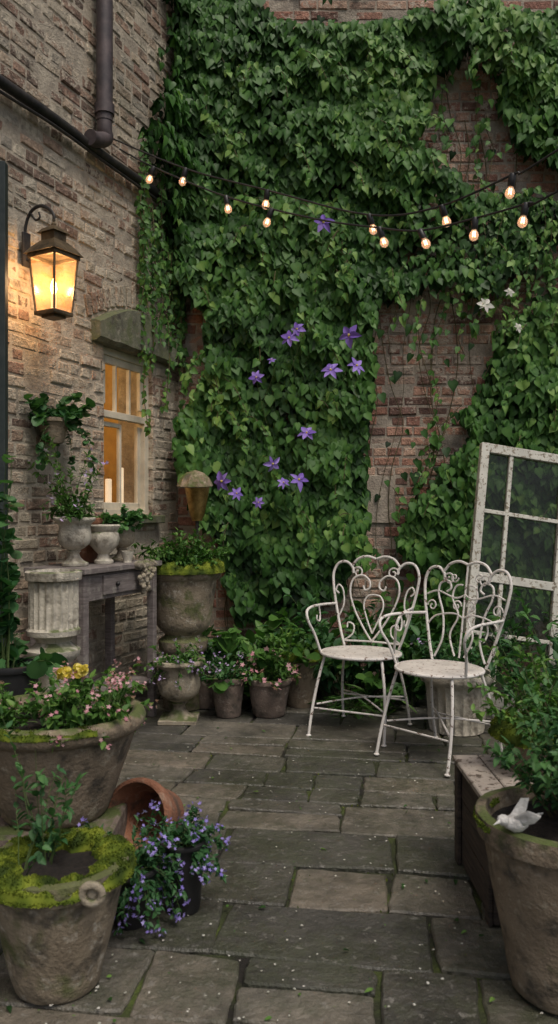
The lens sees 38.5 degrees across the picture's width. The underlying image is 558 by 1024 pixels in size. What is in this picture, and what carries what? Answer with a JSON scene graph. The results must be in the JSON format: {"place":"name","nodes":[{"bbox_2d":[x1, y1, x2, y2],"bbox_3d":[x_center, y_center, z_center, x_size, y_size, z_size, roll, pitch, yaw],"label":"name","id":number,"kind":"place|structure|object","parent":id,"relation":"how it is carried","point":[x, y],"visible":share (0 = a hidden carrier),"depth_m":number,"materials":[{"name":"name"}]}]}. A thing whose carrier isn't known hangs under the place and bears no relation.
{"place":"outdoors","nodes":[
{"label":"outdoors","id":0,"kind":"place"},
{"bbox_2d":[0,678,557,1023],"bbox_3d":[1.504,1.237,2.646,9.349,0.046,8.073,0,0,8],"label":"pavement","id":1,"kind":"structure","parent":0,"point":[264,822],"depth_m":2.55,"materials":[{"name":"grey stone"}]},
{"bbox_2d":[0,454,72,695],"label":"planter","id":2,"kind":"object","parent":1,"relation":"on","point":[18,673],"visible":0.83,"depth_m":3.15,"materials":[{"name":"black plastic"}]},
{"bbox_2d":[24,569,81,691],"bbox_3d":[-1.021,0.742,3.621,0.290,0.956,0.290,0,0,0],"label":"fluted planter","id":3,"kind":"object","parent":1,"relation":"on","point":[53,610],"visible":0.57,"depth_m":3.54,"materials":[{"name":"beige stone"}]},
{"bbox_2d":[0,803,126,847],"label":"stone plinth","id":4,"kind":"structure","parent":1,"relation":"on","point":[113,819],"depth_m":2.71,"materials":[{"name":"weathered stone"}]},
{"bbox_2d":[0,656,158,830],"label":"planter","id":5,"kind":"object","parent":4,"relation":"on","point":[76,729],"visible":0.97,"depth_m":2.62,"materials":[{"name":"stone"}]},
{"bbox_2d":[0,707,136,1005],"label":"planter","id":6,"kind":"object","parent":1,"relation":"on","point":[60,889],"visible":1,"depth_m":1.98,"materials":[{"name":"stone"}]},
{"bbox_2d":[0,0,182,695],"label":"brick house","id":7,"kind":"structure","parent":1,"relation":"on","point":[92,347],"depth_m":4.86,"materials":[{"name":"brick"}]},
{"bbox_2d":[0,161,7,645],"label":"open door","id":8,"kind":"structure","parent":7,"relation":"attached to","point":[3,308],"depth_m":3.60,"materials":[{"name":"green paint"}]},
{"bbox_2d":[22,204,83,320],"bbox_3d":[-1.226,-1.323,4.217,0.334,0.619,0.209,0,0,30],"label":"wall lantern","id":9,"kind":"object","parent":7,"relation":"attached to","point":[53,248],"depth_m":4.17,"materials":[{"name":"brown metal"}]},
{"bbox_2d":[24,392,97,479],"bbox_3d":[-1.228,-0.409,4.432,0.430,0.521,0.375,0,0,-40],"label":"wall planter","id":10,"kind":"object","parent":7,"relation":"attached to","point":[60,420],"visible":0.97,"depth_m":4.38,"materials":[{"name":"ceramic"}]},
{"bbox_2d":[0,74,169,206],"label":"wall conduit","id":11,"kind":"object","parent":7,"relation":"attached to","point":[29,103],"depth_m":4.56,"materials":[{"name":"black metal"}]},
{"bbox_2d":[84,0,114,147],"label":"drainpipe","id":12,"kind":"object","parent":7,"relation":"attached to","point":[102,136],"visible":0.95,"depth_m":4.83,"materials":[{"name":"grey metal"}]},
{"bbox_2d":[105,477,111,501],"bbox_3d":[-1.155,-0.107,5.419,0.044,0.254,0.044,0,0,0],"label":"candle","id":13,"kind":"object","parent":7,"relation":"on","point":[108,489],"visible":0.68,"depth_m":5.40,"materials":[{"name":"beige wax"}]},
{"bbox_2d":[121,468,123,502],"bbox_3d":[-1.090,-0.147,5.500,0.044,0.334,0.044,0,0,0],"label":"candle","id":14,"kind":"object","parent":7,"relation":"on","point":[122,485],"visible":0.27,"depth_m":5.49,"materials":[{"name":"beige wax"}]},
{"bbox_2d":[103,346,164,523],"bbox_3d":[-1.004,-0.490,5.298,0.170,1.135,0.710,0,0,22],"label":"window","id":15,"kind":"structure","parent":7,"relation":"in","point":[116,359],"depth_m":5.40,"materials":[{"name":"paint"}]},
{"bbox_2d":[114,139,557,230],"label":"string lights","id":16,"kind":"object","parent":7,"relation":"hanging from","point":[511,177],"visible":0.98,"depth_m":4.10,"materials":[{"name":"black metal"}]},
{"bbox_2d":[119,149,557,244],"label":"string lights","id":17,"kind":"object","parent":7,"relation":"hanging from","point":[526,206],"visible":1,"depth_m":4.06,"materials":[{"name":"black metal"}]},
{"bbox_2d":[24,560,161,716],"bbox_3d":[-1.017,0.755,4.499,0.387,0.931,0.801,0,0,21],"label":"console table","id":18,"kind":"object","parent":1,"relation":"on","point":[108,583],"visible":0.58,"depth_m":4.46,"materials":[{"name":"grey wood"}]},
{"bbox_2d":[27,432,107,566],"bbox_3d":[-1.087,-0.073,4.268,0.354,0.725,0.479,0,0,-44],"label":"urn planter","id":19,"kind":"object","parent":18,"relation":"on","point":[74,522],"visible":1,"depth_m":4.24,"materials":[{"name":"beige stone"}]},
{"bbox_2d":[79,508,103,562],"bbox_3d":[-1.097,0.119,4.598,0.186,0.339,0.239,0,0,0],"label":"terracotta pot","id":20,"kind":"object","parent":18,"relation":"on","point":[88,554],"visible":0.19,"depth_m":4.54,"materials":[{"name":"ceramic"}]},
{"bbox_2d":[89,524,119,563],"bbox_3d":[-0.983,0.179,4.486,0.185,0.217,0.185,0,0,0],"label":"ceramic urn","id":21,"kind":"object","parent":18,"relation":"on","point":[104,542],"visible":0.94,"depth_m":4.43,"materials":[{"name":"beige stone"}]},
{"bbox_2d":[101,504,152,560],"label":"urn planter","id":22,"kind":"object","parent":18,"relation":"on","point":[128,521],"visible":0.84,"depth_m":4.67,"materials":[{"name":"stone"}]},
{"bbox_2d":[121,551,133,562],"bbox_3d":[-0.865,0.255,4.570,0.074,0.066,0.074,0,0,0],"label":"stone cup","id":23,"kind":"object","parent":18,"relation":"on","point":[127,556],"visible":1,"depth_m":4.55,"materials":[{"name":"white stone"}]},
{"bbox_2d":[134,559,157,593],"bbox_3d":[-0.770,0.372,4.588,0.074,0.197,0.186,0,0,23],"label":"carved ornament","id":24,"kind":"object","parent":18,"relation":"hanging from","point":[148,570],"visible":1,"depth_m":4.56,"materials":[{"name":"stone"}]},
{"bbox_2d":[77,799,190,936],"bbox_3d":[-0.455,1.038,2.377,0.381,0.363,0.369,0,0,0],"label":"lobelia pot","id":25,"kind":"object","parent":1,"relation":"on","point":[137,896],"visible":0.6,"depth_m":2.33,"materials":[{"name":"black plastic"}]},
{"bbox_2d":[108,777,183,854],"bbox_3d":[-0.465,1.069,2.884,0.260,0.257,0.265,0,0,21],"label":"terracotta pot","id":26,"kind":"object","parent":1,"relation":"on","point":[136,795],"visible":0.69,"depth_m":2.89,"materials":[{"name":"orange ceramic"}]},
{"bbox_2d":[144,636,207,725],"bbox_3d":[-0.584,0.981,4.673,0.389,0.480,0.449,0,0,0],"label":"urn planter","id":27,"kind":"object","parent":1,"relation":"on","point":[178,675],"visible":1,"depth_m":4.59,"materials":[{"name":"stone"}]},
{"bbox_2d":[132,524,229,710],"bbox_3d":[-0.646,0.649,5.070,0.667,1.144,0.701,0,0,0],"label":"planter","id":28,"kind":"object","parent":1,"relation":"on","point":[186,586],"visible":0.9,"depth_m":4.88,"materials":[{"name":"stone"}]},
{"bbox_2d":[139,801,230,916],"bbox_3d":[-0.294,1.052,2.463,0.294,0.336,0.283,0,0,0],"label":"lobelia pot","id":29,"kind":"object","parent":1,"relation":"on","point":[192,851],"visible":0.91,"depth_m":2.41,"materials":[{"name":"black plastic"}]},
{"bbox_2d":[177,470,212,538],"bbox_3d":[-0.555,0.471,5.338,0.236,1.498,0.350,0,0,0],"label":"garden lamp","id":30,"kind":"object","parent":1,"relation":"on","point":[196,484],"visible":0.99,"depth_m":5.35,"materials":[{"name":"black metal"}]},
{"bbox_2d":[199,636,245,708],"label":"planter","id":31,"kind":"object","parent":1,"relation":"on","point":[206,700],"visible":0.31,"depth_m":4.95,"materials":[{"name":"ceramic"}]},
{"bbox_2d":[200,656,257,717],"bbox_3d":[-0.322,1.035,4.799,0.409,0.372,0.464,0,0,0],"label":"planter","id":32,"kind":"object","parent":1,"relation":"on","point":[228,703],"visible":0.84,"depth_m":4.73,"materials":[{"name":"ceramic"}]},
{"bbox_2d":[6,698,497,1022],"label":"leaf litter","id":33,"kind":"object","parent":1,"relation":"on","point":[9,1008],"visible":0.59,"depth_m":2.30,"materials":[{"name":"brown plant"}]},
{"bbox_2d":[233,627,309,717],"bbox_3d":[-0.091,0.947,4.813,0.484,0.548,0.462,0,0,16],"label":"planter","id":34,"kind":"object","parent":1,"relation":"on","point":[269,698],"visible":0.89,"depth_m":4.73,"materials":[{"name":"ceramic"}]},
{"bbox_2d":[202,607,348,699],"bbox_3d":[-0.146,0.918,5.253,1.177,0.609,1.230,0,0,43],"label":"shrub","id":35,"kind":"object","parent":1,"relation":"on","point":[228,641],"visible":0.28,"depth_m":4.98,"materials":[{"name":"green plant"}]},
{"bbox_2d":[45,703,542,1023],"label":"fallen petals","id":36,"kind":"object","parent":1,"relation":"on","point":[301,925],"visible":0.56,"depth_m":2.21,"materials":[{"name":"plant"}]},
{"bbox_2d":[239,610,351,681],"bbox_3d":[0.032,0.959,5.393,0.938,0.606,0.948,0,0,0],"label":"shrub","id":37,"kind":"object","parent":1,"relation":"on","point":[250,635],"visible":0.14,"depth_m":5.37,"materials":[{"name":"green plant"}]},
{"bbox_2d":[279,631,322,708],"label":"planter","id":38,"kind":"object","parent":1,"relation":"on","point":[300,694],"visible":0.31,"depth_m":4.96,"materials":[{"name":"ceramic"}]},
{"bbox_2d":[180,689,482,931],"bbox_3d":[0.095,1.228,3.649,4.205,0.017,4.102,0,0,0],"label":"joint moss","id":39,"kind":"object","parent":1,"relation":"on","point":[342,809],"visible":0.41,"depth_m":3.40,"materials":[{"name":"green plant"}]},
{"bbox_2d":[250,587,429,699],"bbox_3d":[0.336,0.866,5.367,1.331,0.712,1.222,0,0,0],"label":"shrub","id":40,"kind":"object","parent":1,"relation":"on","point":[327,636],"visible":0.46,"depth_m":5.11,"materials":[{"name":"green plant"}]},
{"bbox_2d":[308,680,416,718],"bbox_3d":[0.482,1.254,4.958,0.637,0.472,0.653,0,0,-21],"label":"grass tuft","id":41,"kind":"object","parent":1,"relation":"on","point":[360,705],"visible":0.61,"depth_m":4.92,"materials":[{"name":"green plant"}]},
{"bbox_2d":[305,555,420,746],"bbox_3d":[0.460,0.736,4.459,0.560,0.967,0.498,0,0,27],"label":"garden chair","id":42,"kind":"object","parent":1,"relation":"on","point":[344,652],"visible":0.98,"depth_m":4.52,"materials":[{"name":"paint"}]},
{"bbox_2d":[178,0,557,676],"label":"garden wall","id":43,"kind":"structure","parent":1,"relation":"on","point":[408,386],"depth_m":5.90,"materials":[{"name":"red brick"}]},
{"bbox_2d":[134,0,557,644],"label":"climbing ivy","id":44,"kind":"object","parent":43,"relation":"attached to","point":[350,118],"visible":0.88,"depth_m":5.68,"materials":[{"name":"green plant"}]},
{"bbox_2d":[213,215,521,545],"bbox_3d":[0.614,-0.907,5.512,2.159,2.286,0.179,0,0,0],"label":"clematis","id":45,"kind":"object","parent":44,"relation":"attached to","point":[347,335],"visible":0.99,"depth_m":5.47,"materials":[{"name":"purple plant"}]},
{"bbox_2d":[294,573,499,705],"bbox_3d":[0.877,0.825,5.309,1.394,0.795,1.274,0,0,45],"label":"shrub","id":46,"kind":"object","parent":1,"relation":"on","point":[415,686],"visible":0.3,"depth_m":5.06,"materials":[{"name":"green plant"}]},
{"bbox_2d":[374,560,512,776],"bbox_3d":[0.808,0.736,4.007,0.498,0.967,0.560,0,0,-42],"label":"garden chair","id":47,"kind":"object","parent":1,"relation":"on","point":[432,668],"visible":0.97,"depth_m":4.03,"materials":[{"name":"paint"}]},
{"bbox_2d":[398,584,515,660],"bbox_3d":[1.323,0.833,5.546,0.910,0.777,1.104,0,0,17],"label":"shrub","id":48,"kind":"object","parent":1,"relation":"on","point":[431,624],"visible":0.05,"depth_m":5.38,"materials":[{"name":"green plant"}]},
{"bbox_2d":[416,628,507,735],"bbox_3d":[0.999,0.950,4.519,0.473,0.541,0.459,0,0,-14],"label":"fluted planter","id":49,"kind":"object","parent":1,"relation":"on","point":[464,700],"visible":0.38,"depth_m":4.37,"materials":[{"name":"beige stone"}]},
{"bbox_2d":[410,585,557,710],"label":"shrub","id":50,"kind":"object","parent":1,"relation":"on","point":[516,672],"visible":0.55,"depth_m":4.50,"materials":[{"name":"green plant"}]},
{"bbox_2d":[452,755,533,926],"bbox_3d":[0.842,1.037,2.580,0.464,0.366,0.482,0,0,0],"label":"wooden crate","id":51,"kind":"object","parent":1,"relation":"on","point":[476,777],"visible":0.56,"depth_m":2.62,"materials":[{"name":"brown wood"}]},
{"bbox_2d":[463,442,557,711],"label":"window frame","id":52,"kind":"object","parent":1,"relation":"on","point":[526,556],"visible":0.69,"depth_m":5.08,"materials":[{"name":"white wood"}]},
{"bbox_2d":[473,674,557,1014],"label":"planter","id":53,"kind":"object","parent":1,"relation":"on","point":[523,869],"visible":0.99,"depth_m":1.96,"materials":[{"name":"stone"}]},
{"bbox_2d":[467,633,557,775],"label":"shrub","id":54,"kind":"object","parent":53,"relation":"in","point":[504,723],"visible":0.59,"depth_m":2.63,"materials":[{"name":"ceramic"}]},
{"bbox_2d":[494,798,542,832],"bbox_3d":[0.580,0.736,1.933,0.145,0.071,0.096,0,0,0],"label":"ceramic bird","id":55,"kind":"object","parent":53,"relation":"on","point":[518,819],"visible":1,"depth_m":1.91},
{"bbox_2d":[542,684,557,703],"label":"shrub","id":56,"kind":"object","parent":1,"relation":"on","point":[546,689],"visible":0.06,"depth_m":3.96,"materials":[{"name":"green plant"}]}
]}

